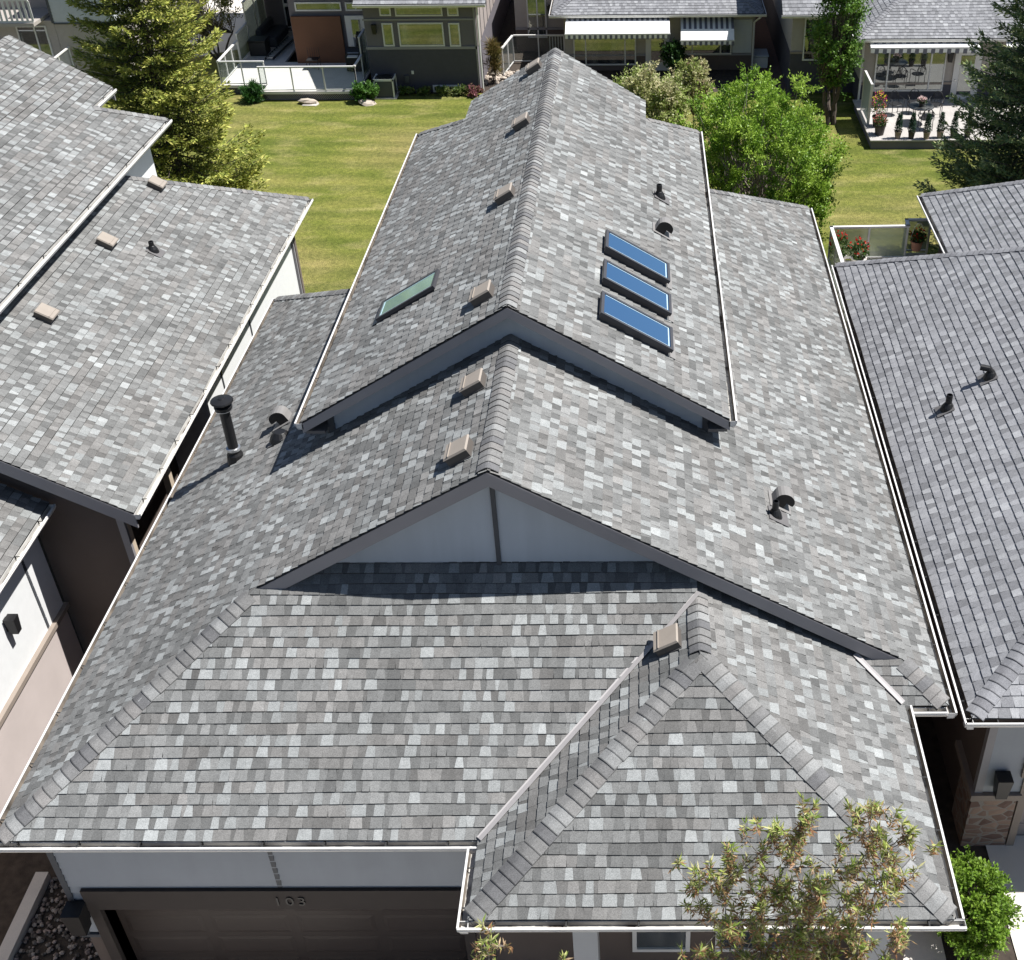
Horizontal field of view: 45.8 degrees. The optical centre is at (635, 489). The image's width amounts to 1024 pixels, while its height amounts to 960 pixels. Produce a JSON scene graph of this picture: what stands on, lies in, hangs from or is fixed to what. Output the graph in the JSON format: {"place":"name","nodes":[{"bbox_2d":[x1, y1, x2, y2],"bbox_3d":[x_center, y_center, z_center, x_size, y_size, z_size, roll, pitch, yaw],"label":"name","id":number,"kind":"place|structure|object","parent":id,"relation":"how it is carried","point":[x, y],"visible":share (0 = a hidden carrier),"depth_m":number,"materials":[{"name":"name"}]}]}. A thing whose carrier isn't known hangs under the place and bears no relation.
{"place":"outdoors","nodes":[
{"label":"outdoors","id":0,"kind":"place"},
{"bbox_2d":[14,877,97,959],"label":"gravel","id":1,"kind":"structure","parent":0,"point":[46,931],"depth_m":18.07,"materials":[{"name":"grey gravel"}]},
{"bbox_2d":[0,0,207,80],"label":"house","id":2,"kind":"structure","parent":0,"point":[44,26],"depth_m":52.44,"materials":[{"name":"white metal"}]},
{"bbox_2d":[15,25,53,56],"bbox_3d":[-26.346,-19.361,52.887,1.320,2.050,0.050,0,36,0],"label":"patio door","id":3,"kind":"structure","parent":2,"relation":"in","point":[37,36],"depth_m":52.58,"materials":[{"name":"glass"}]},
{"bbox_2d":[54,46,74,66],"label":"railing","id":4,"kind":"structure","parent":2,"relation":"attached to","point":[62,51],"depth_m":52.50,"materials":[{"name":"white metal"}]},
{"bbox_2d":[102,34,255,128],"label":"lawn","id":5,"kind":"structure","parent":0,"point":[244,51],"depth_m":55.57,"materials":[{"name":"green plant"}]},
{"bbox_2d":[145,0,242,63],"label":"tree","id":6,"kind":"object","parent":5,"relation":"on","point":[224,5],"visible":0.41,"depth_m":54.91,"materials":[{"name":"green plant"}]},
{"bbox_2d":[154,129,248,175],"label":"lawn","id":7,"kind":"structure","parent":0,"point":[232,132],"depth_m":48.21,"materials":[{"name":"green plant"}]},
{"bbox_2d":[189,0,260,57],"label":"path","id":8,"kind":"structure","parent":0,"point":[242,36],"depth_m":61.08,"materials":[{"name":"concrete"}]},
{"bbox_2d":[193,61,370,128],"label":"lawn","id":9,"kind":"structure","parent":0,"point":[247,114],"depth_m":50.72,"materials":[{"name":"green plant"}]},
{"bbox_2d":[236,78,264,105],"bbox_3d":[-16.450,-16.946,51.359,1.333,1.402,1.218,0,36,0],"label":"garden shrub","id":10,"kind":"object","parent":9,"relation":"on","point":[252,92],"visible":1,"depth_m":51.15,"materials":[{"name":"green plant"}]},
{"bbox_2d":[0,0,1017,959],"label":"ground","id":11,"kind":"structure","parent":0,"point":[18,872],"depth_m":19.24,"materials":[{"name":"soil"}]},
{"bbox_2d":[0,872,50,959],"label":"kerb","id":12,"kind":"structure","parent":11,"relation":"on","point":[23,917],"depth_m":18.22,"materials":[{"name":"concrete"}]},
{"bbox_2d":[0,35,312,813],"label":"house","id":13,"kind":"structure","parent":11,"relation":"on","point":[137,294],"depth_m":23.04,"materials":[{"name":"grey tile"}]},
{"bbox_2d":[144,479,162,512],"bbox_3d":[-9.759,-0.428,23.914,0.050,1.400,1.100,0,36,0],"label":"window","id":14,"kind":"structure","parent":13,"relation":"in","point":[160,483],"depth_m":24.26,"materials":[{"name":"black glass"}]},
{"bbox_2d":[257,0,510,92],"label":"house","id":15,"kind":"structure","parent":11,"relation":"on","point":[417,44],"depth_m":51.76,"materials":[{"name":"grey paint"}]},
{"bbox_2d":[282,0,291,27],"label":"window","id":16,"kind":"structure","parent":15,"relation":"in","point":[286,11],"depth_m":58.37,"materials":[{"name":"black glass"}]},
{"bbox_2d":[294,2,341,10],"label":"window","id":17,"kind":"structure","parent":15,"relation":"in","point":[299,6],"depth_m":53.33,"materials":[{"name":"white glass"}]},
{"bbox_2d":[344,2,361,10],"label":"window","id":18,"kind":"structure","parent":15,"relation":"in","point":[348,5],"depth_m":53.34,"materials":[{"name":"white glass"}]},
{"bbox_2d":[344,15,368,61],"bbox_3d":[-12.498,-20.286,54.110,0.950,2.040,0.130,0,36,0],"label":"door","id":19,"kind":"structure","parent":15,"relation":"in","point":[354,24],"depth_m":53.85,"materials":[{"name":"white metal"}]},
{"bbox_2d":[379,8,390,15],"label":"window","id":20,"kind":"structure","parent":15,"relation":"in","point":[382,11],"depth_m":50.43,"materials":[{"name":"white glass"}]},
{"bbox_2d":[381,23,394,46],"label":"window","id":21,"kind":"structure","parent":15,"relation":"in","point":[387,28],"depth_m":50.99,"materials":[{"name":"glass"}]},
{"bbox_2d":[394,8,442,15],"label":"window","id":22,"kind":"structure","parent":15,"relation":"in","point":[398,11],"depth_m":50.43,"materials":[{"name":"green glass"}]},
{"bbox_2d":[397,22,444,46],"bbox_3d":[-9.096,-19.308,50.973,1.920,0.980,0.050,0,36,0],"label":"window","id":23,"kind":"structure","parent":15,"relation":"in","point":[411,34],"depth_m":50.98,"materials":[{"name":"white glass"}]},
{"bbox_2d":[433,85,460,91],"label":"basement window","id":24,"kind":"structure","parent":15,"relation":"in","point":[451,86],"depth_m":52.22,"materials":[{"name":"white glass"}]},
{"bbox_2d":[447,7,458,15],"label":"window","id":25,"kind":"structure","parent":15,"relation":"in","point":[451,11],"depth_m":50.42,"materials":[{"name":"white glass"}]},
{"bbox_2d":[448,23,460,46],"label":"window","id":26,"kind":"structure","parent":15,"relation":"in","point":[454,28],"depth_m":50.98,"materials":[{"name":"white glass"}]},
{"bbox_2d":[0,48,966,959],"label":"house","id":27,"kind":"structure","parent":11,"relation":"on","point":[524,564],"depth_m":16.00,"materials":[{"name":"grey tile"}]},
{"bbox_2d":[116,909,467,959],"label":"garage door","id":28,"kind":"structure","parent":27,"relation":"in","point":[230,934],"depth_m":16.96,"materials":[{"name":"brown wood"}]},
{"bbox_2d":[632,932,689,951],"bbox_3d":[0.351,5.808,16.343,0.800,1.600,0.050,0,36,0],"label":"window","id":29,"kind":"structure","parent":27,"relation":"in","point":[641,941],"depth_m":16.71,"materials":[{"name":"white glass"}]},
{"bbox_2d":[715,932,812,951],"bbox_3d":[1.801,5.801,16.335,1.400,1.600,0.050,0,36,0],"label":"window","id":30,"kind":"structure","parent":27,"relation":"in","point":[747,934],"depth_m":16.72,"materials":[{"name":"white metal"}]},
{"bbox_2d":[482,36,503,82],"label":"ornamental grass","id":31,"kind":"object","parent":11,"relation":"on","point":[493,48],"depth_m":52.59,"materials":[{"name":"green plant"}]},
{"bbox_2d":[484,70,518,84],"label":"flowers","id":32,"kind":"object","parent":11,"relation":"on","point":[509,73],"visible":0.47,"depth_m":53.76,"materials":[{"name":"white plant"}]},
{"bbox_2d":[501,34,564,75],"bbox_3d":[-5.049,-20.068,55.036,3.440,1.250,1.537,-24,43,-29],"label":"glass screen","id":33,"kind":"object","parent":11,"relation":"on","point":[508,40],"visible":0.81,"depth_m":55.00,"materials":[{"name":"white metal"}]},
{"bbox_2d":[514,0,766,70],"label":"house","id":34,"kind":"structure","parent":11,"relation":"on","point":[608,35],"depth_m":53.21,"materials":[{"name":"brown paint"}]},
{"bbox_2d":[526,0,547,37],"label":"window","id":35,"kind":"structure","parent":34,"relation":"in","point":[536,9],"depth_m":56.18,"materials":[{"name":"green glass"}]},
{"bbox_2d":[549,36,561,50],"bbox_3d":[-3.585,-20.536,55.763,0.820,1.120,0.060,0,36,0],"label":"side railing","id":36,"kind":"object","parent":34,"relation":"attached to","point":[555,42],"visible":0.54,"depth_m":55.62,"materials":[{"name":"white metal"}]},
{"bbox_2d":[573,38,635,64],"bbox_3d":[-1.391,-19.870,54.093,2.820,1.500,0.050,0,36,0],"label":"window","id":37,"kind":"structure","parent":34,"relation":"in","point":[624,46],"depth_m":54.16,"materials":[{"name":"clear glass"}]},
{"bbox_2d":[646,38,668,70],"bbox_3d":[0.984,-19.782,54.156,1.070,1.750,0.065,0,36,0],"label":"door","id":38,"kind":"structure","parent":34,"relation":"in","point":[654,46],"depth_m":54.14,"materials":[{"name":"glass"}]},
{"bbox_2d":[682,44,731,54],"bbox_3d":[3.198,-19.971,54.008,2.240,0.800,0.050,0,36,0],"label":"window","id":39,"kind":"structure","parent":34,"relation":"in","point":[709,49],"depth_m":54.13,"materials":[{"name":"glass"}]},
{"bbox_2d":[659,37,687,73],"bbox_3d":[1.644,-19.358,53.627,1.279,1.707,1.177,18,40,23],"label":"garden shrub","id":40,"kind":"object","parent":11,"relation":"on","point":[675,51],"visible":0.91,"depth_m":53.38,"materials":[{"name":"green plant"}]},
{"bbox_2d":[470,791,945,959],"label":"ornamental tree","id":41,"kind":"object","parent":11,"relation":"on","point":[795,939],"visible":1,"depth_m":12.39,"materials":[{"name":"green plant"}]},
{"bbox_2d":[763,0,1023,99],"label":"house","id":42,"kind":"structure","parent":11,"relation":"on","point":[921,46],"depth_m":49.27,"materials":[{"name":"grey paint"}]},
{"bbox_2d":[802,18,817,60],"bbox_3d":[7.434,-18.988,50.685,0.700,1.740,0.050,0,36,0],"label":"window","id":43,"kind":"structure","parent":42,"relation":"in","point":[806,45],"depth_m":50.76,"materials":[{"name":"glass"}]},
{"bbox_2d":[873,53,946,91],"bbox_3d":[11.290,-17.263,49.463,2.890,1.720,0.050,0,36,0],"label":"window","id":44,"kind":"structure","parent":42,"relation":"in","point":[889,68],"depth_m":49.48,"materials":[{"name":"clear glass"}]},
{"bbox_2d":[949,52,982,98],"bbox_3d":[13.636,-17.097,49.555,1.100,1.990,0.110,0,36,0],"label":"door","id":45,"kind":"structure","parent":42,"relation":"in","point":[958,84],"depth_m":49.53,"materials":[{"name":"white metal"}]},
{"bbox_2d":[831,180,1023,845],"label":"house","id":46,"kind":"structure","parent":11,"relation":"on","point":[938,340],"depth_m":21.32,"materials":[{"name":"grey tile"}]},
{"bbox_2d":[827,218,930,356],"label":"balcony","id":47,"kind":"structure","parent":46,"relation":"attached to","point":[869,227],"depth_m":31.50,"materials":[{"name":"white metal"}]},
{"bbox_2d":[828,230,850,264],"bbox_3d":[5.343,-6.313,31.519,0.582,0.950,0.578,12,38,17],"label":"flower pot","id":48,"kind":"object","parent":47,"relation":"on","point":[841,242],"visible":0.67,"depth_m":31.48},
{"bbox_2d":[848,236,869,260],"bbox_3d":[5.845,-6.196,31.429,0.598,0.862,0.592,0,36,0],"label":"flower pot","id":49,"kind":"object","parent":47,"relation":"on","point":[856,256],"visible":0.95,"depth_m":31.34,"materials":[{"name":"plant"}]},
{"bbox_2d":[908,223,926,251],"bbox_3d":[7.465,-6.687,31.735,0.464,0.768,0.496,-15,39,-19],"label":"flower pot","id":50,"kind":"object","parent":47,"relation":"on","point":[917,238],"visible":1,"depth_m":31.70,"materials":[{"name":"ceramic"}]},
{"bbox_2d":[1016,810,1023,834],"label":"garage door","id":51,"kind":"structure","parent":46,"relation":"in","point":[1020,831],"depth_m":19.34,"materials":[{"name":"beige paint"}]},
{"bbox_2d":[935,844,1023,959],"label":"round bush","id":52,"kind":"object","parent":11,"relation":"on","point":[987,907],"visible":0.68,"depth_m":17.26,"materials":[{"name":"green plant"}]},
{"bbox_2d":[225,92,1019,361],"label":"lawn","id":53,"kind":"structure","parent":0,"point":[340,163],"depth_m":45.02,"materials":[{"name":"green plant"}]},
{"bbox_2d":[64,0,270,190],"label":"spruce tree","id":54,"kind":"object","parent":53,"relation":"on","point":[166,98],"visible":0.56,"depth_m":34.20,"materials":[{"name":"green plant"}]},
{"bbox_2d":[216,0,370,99],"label":"deck","id":55,"kind":"structure","parent":53,"relation":"on","point":[279,77],"depth_m":52.74,"materials":[{"name":"white metal"}]},
{"bbox_2d":[247,36,270,55],"bbox_3d":[-17.421,-20.539,55.631,0.830,0.700,0.880,0,36,0],"label":"storage box","id":56,"kind":"object","parent":55,"relation":"on","point":[259,45],"visible":1,"depth_m":55.36,"materials":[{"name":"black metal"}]},
{"bbox_2d":[255,16,288,46],"bbox_3d":[-17.343,-21.863,57.326,0.900,0.820,2.300,0,36,0],"label":"patio sofa","id":57,"kind":"object","parent":55,"relation":"on","point":[277,34],"visible":0.78,"depth_m":57.13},
{"bbox_2d":[264,36,293,59],"bbox_3d":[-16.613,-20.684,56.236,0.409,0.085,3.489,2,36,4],"label":"coffee table","id":58,"kind":"object","parent":55,"relation":"on","point":[280,47],"visible":0.96,"depth_m":56.02,"materials":[{"name":"metal"}]},
{"bbox_2d":[306,47,320,69],"bbox_3d":[-14.451,-19.283,53.764,0.527,0.850,0.542,0,36,0],"label":"patio chair","id":59,"kind":"object","parent":55,"relation":"on","point":[310,58],"visible":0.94,"depth_m":53.78,"materials":[{"name":"black metal"}]},
{"bbox_2d":[345,47,366,70],"bbox_3d":[-12.453,-19.096,53.286,0.800,0.990,0.830,0,36,0],"label":"barbecue","id":60,"kind":"object","parent":55,"relation":"on","point":[352,55],"visible":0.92,"depth_m":53.20,"materials":[{"name":"black metal"}]},
{"bbox_2d":[298,98,318,103],"bbox_3d":[-13.968,-16.595,51.362,0.911,0.292,0.590,0,36,0],"label":"garden stone","id":61,"kind":"object","parent":53,"relation":"on","point":[308,101],"visible":1,"depth_m":51.16,"materials":[{"name":"beige stone"}]},
{"bbox_2d":[302,104,318,105],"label":"stepping slab","id":62,"kind":"structure","parent":53,"relation":"on","point":[310,104],"depth_m":51.15,"materials":[{"name":"stone"}]},
{"bbox_2d":[348,79,379,100],"bbox_3d":[-11.575,-16.946,51.269,1.402,1.150,1.137,0,36,0],"label":"garden shrub","id":63,"kind":"object","parent":53,"relation":"on","point":[361,90],"visible":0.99,"depth_m":51.07,"materials":[{"name":"green plant"}]},
{"bbox_2d":[358,98,376,105],"bbox_3d":[-11.412,-16.494,51.203,0.854,0.292,0.603,0,36,0],"label":"garden stone","id":64,"kind":"object","parent":53,"relation":"on","point":[368,102],"visible":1,"depth_m":51.05,"materials":[{"name":"beige stone"}]},
{"bbox_2d":[373,74,399,99],"bbox_3d":[-10.784,-17.385,51.791,1.000,0.855,0.900,0,36,0],"label":"air conditioner","id":65,"kind":"object","parent":53,"relation":"on","point":[387,84],"visible":0.99,"depth_m":51.56,"materials":[{"name":"black metal"}]},
{"bbox_2d":[398,85,415,94],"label":"bedding plant","id":66,"kind":"object","parent":53,"relation":"on","point":[407,90],"visible":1,"depth_m":51.93,"materials":[{"name":"green plant"}]},
{"bbox_2d":[416,85,432,95],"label":"bedding plant","id":67,"kind":"object","parent":53,"relation":"on","point":[424,89],"visible":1,"depth_m":51.94,"materials":[{"name":"green plant"}]},
{"bbox_2d":[435,85,451,96],"bbox_3d":[-8.300,-17.227,51.929,0.818,0.587,0.621,8,37,12],"label":"bedding plant","id":68,"kind":"object","parent":53,"relation":"on","point":[443,90],"visible":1,"depth_m":51.86,"materials":[{"name":"green plant"}]},
{"bbox_2d":[451,84,467,96],"bbox_3d":[-7.631,-17.261,51.984,0.783,0.583,0.701,-7,37,-9],"label":"bedding plant","id":69,"kind":"object","parent":53,"relation":"on","point":[457,90],"visible":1,"depth_m":51.89,"materials":[{"name":"green plant"}]},
{"bbox_2d":[463,83,484,97],"bbox_3d":[-7.052,-17.219,51.917,0.859,0.739,0.812,25,43,30],"label":"bedding plant","id":70,"kind":"object","parent":53,"relation":"on","point":[472,91],"visible":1,"depth_m":51.78,"materials":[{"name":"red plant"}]},
{"bbox_2d":[612,60,693,126],"bbox_3d":[0.287,-12.966,42.570,3.725,4.610,3.410,0,36,0],"label":"flowering shrub","id":71,"kind":"object","parent":53,"relation":"on","point":[665,94],"visible":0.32,"depth_m":41.46,"materials":[{"name":"green plant"}]},
{"bbox_2d":[669,55,714,126],"bbox_3d":[2.038,-14.494,45.307,1.884,3.735,1.838,0,36,0],"label":"flowering shrub","id":72,"kind":"object","parent":53,"relation":"on","point":[694,73],"visible":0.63,"depth_m":44.37,"materials":[{"name":"green plant"}]},
{"bbox_2d":[667,62,853,245],"bbox_3d":[3.536,-9.000,35.095,5.440,7.103,5.085,12,38,16],"label":"leafy tree","id":73,"kind":"object","parent":53,"relation":"on","point":[810,181],"visible":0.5,"depth_m":33.61,"materials":[{"name":"green plant"}]},
{"bbox_2d":[804,0,873,124],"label":"leafy tree","id":74,"kind":"object","parent":53,"relation":"on","point":[836,55],"visible":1,"depth_m":46.73,"materials":[{"name":"green plant"}]},
{"bbox_2d":[912,0,1023,253],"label":"spruce tree","id":75,"kind":"object","parent":53,"relation":"on","point":[997,165],"visible":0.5,"depth_m":34.17,"materials":[{"name":"green plant"}]},
{"bbox_2d":[744,17,795,96],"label":"path","id":76,"kind":"structure","parent":0,"point":[763,39],"depth_m":56.22,"materials":[{"name":"brick"}]},
{"bbox_2d":[753,49,768,67],"bbox_3d":[5.695,-19.748,55.042,0.700,0.580,1.080,0,36,0],"label":"storage chest","id":77,"kind":"object","parent":76,"relation":"on","point":[761,56],"visible":0.73,"depth_m":54.68,"materials":[{"name":"grey plastic"}]},
{"bbox_2d":[903,931,945,959],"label":"path","id":78,"kind":"structure","parent":0,"point":[928,945],"depth_m":17.82,"materials":[{"name":"concrete"}]},
{"bbox_2d":[853,99,1020,148],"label":"patio","id":79,"kind":"structure","parent":0,"point":[887,140],"depth_m":47.62,"materials":[{"name":"grey concrete"}]},
{"bbox_2d":[860,70,873,124],"bbox_3d":[9.233,-15.666,47.992,0.100,1.600,1.720,0,36,0],"label":"screen panel","id":80,"kind":"object","parent":79,"relation":"on","point":[867,94],"visible":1,"depth_m":47.78,"materials":[{"name":"white glass"}]},
{"bbox_2d":[871,90,886,126],"bbox_3d":[9.554,-15.016,47.218,0.663,1.468,0.616,0,36,0],"label":"flower pot","id":81,"kind":"object","parent":79,"relation":"on","point":[874,105],"visible":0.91,"depth_m":47.12,"materials":[{"name":"plant"}]},
{"bbox_2d":[873,113,887,135],"bbox_3d":[9.502,-14.189,46.646,0.657,0.815,0.656,0,36,0],"label":"flower pot","id":82,"kind":"object","parent":79,"relation":"on","point":[879,128],"visible":1,"depth_m":46.58,"materials":[{"name":"plant"}]},
{"bbox_2d":[886,90,904,116],"bbox_3d":[10.486,-15.567,48.423,0.567,0.915,0.538,-11,38,-13],"label":"patio chair","id":83,"kind":"object","parent":79,"relation":"on","point":[894,103],"visible":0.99,"depth_m":48.44,"materials":[{"name":"black metal"}]},
{"bbox_2d":[894,112,902,138],"bbox_3d":[10.138,-14.040,46.236,0.388,1.053,0.370,19,41,25],"label":"potted conifer","id":84,"kind":"object","parent":79,"relation":"on","point":[899,125],"visible":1,"depth_m":46.23,"materials":[{"name":"plant"}]},
{"bbox_2d":[907,112,916,138],"bbox_3d":[10.662,-14.036,46.225,0.375,1.052,0.392,0,36,0],"label":"potted conifer","id":85,"kind":"object","parent":79,"relation":"on","point":[911,133],"visible":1,"depth_m":46.24,"materials":[{"name":"plant"}]},
{"bbox_2d":[906,88,920,114],"bbox_3d":[11.287,-15.690,48.579,0.567,0.917,0.540,0,36,0],"label":"patio chair","id":86,"kind":"object","parent":79,"relation":"on","point":[911,101],"visible":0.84,"depth_m":48.61,"materials":[{"name":"black metal"}]},
{"bbox_2d":[908,102,933,118],"bbox_3d":[11.285,-14.891,47.677,1.040,0.709,1.040,0,36,0],"label":"patio table","id":87,"kind":"object","parent":79,"relation":"on","point":[915,106],"visible":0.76,"depth_m":47.37,"materials":[{"name":"grey glass"}]},
{"bbox_2d":[917,95,927,105],"bbox_3d":[11.292,-15.339,47.351,0.444,0.386,0.409,0,36,0],"label":"flower pot","id":88,"kind":"object","parent":87,"relation":"on","point":[921,99],"visible":1,"depth_m":47.28,"materials":[{"name":"plant"}]},
{"bbox_2d":[917,108,934,130],"bbox_3d":[11.383,-14.563,47.048,0.568,0.917,0.540,0,36,0],"label":"patio chair","id":89,"kind":"object","parent":79,"relation":"on","point":[923,117],"visible":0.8,"depth_m":46.90,"materials":[{"name":"black metal"}]},
{"bbox_2d":[922,113,931,139],"bbox_3d":[11.224,-13.997,46.169,0.399,1.048,0.411,0,36,0],"label":"potted conifer","id":90,"kind":"object","parent":79,"relation":"on","point":[927,132],"visible":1,"depth_m":46.18,"materials":[{"name":"plant"}]},
{"bbox_2d":[928,91,944,117],"bbox_3d":[12.086,-15.515,48.333,0.567,0.916,0.540,14,39,19],"label":"patio chair","id":91,"kind":"object","parent":79,"relation":"on","point":[937,104],"visible":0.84,"depth_m":48.32,"materials":[{"name":"black metal"}]},
{"bbox_2d":[937,112,945,138],"bbox_3d":[11.781,-14.053,46.257,0.407,1.026,0.386,0,36,0],"label":"potted conifer","id":92,"kind":"object","parent":79,"relation":"on","point":[940,127],"visible":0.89,"depth_m":46.24,"materials":[{"name":"plant"}]},
{"bbox_2d":[950,111,958,136],"bbox_3d":[12.293,-14.084,46.286,0.396,1.035,0.407,0,36,0],"label":"potted conifer","id":93,"kind":"object","parent":79,"relation":"on","point":[955,123],"visible":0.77,"depth_m":46.23,"materials":[{"name":"plant"}]},
{"bbox_2d":[964,113,972,137],"bbox_3d":[12.847,-14.097,46.289,0.403,1.044,0.358,-31,46,-34],"label":"potted conifer","id":94,"kind":"object","parent":79,"relation":"on","point":[967,127],"visible":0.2,"depth_m":46.34,"materials":[{"name":"plant"}]},
{"bbox_2d":[986,835,1023,959],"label":"driveway","id":95,"kind":"structure","parent":0,"point":[1009,860],"depth_m":18.89,"materials":[{"name":"concrete"}]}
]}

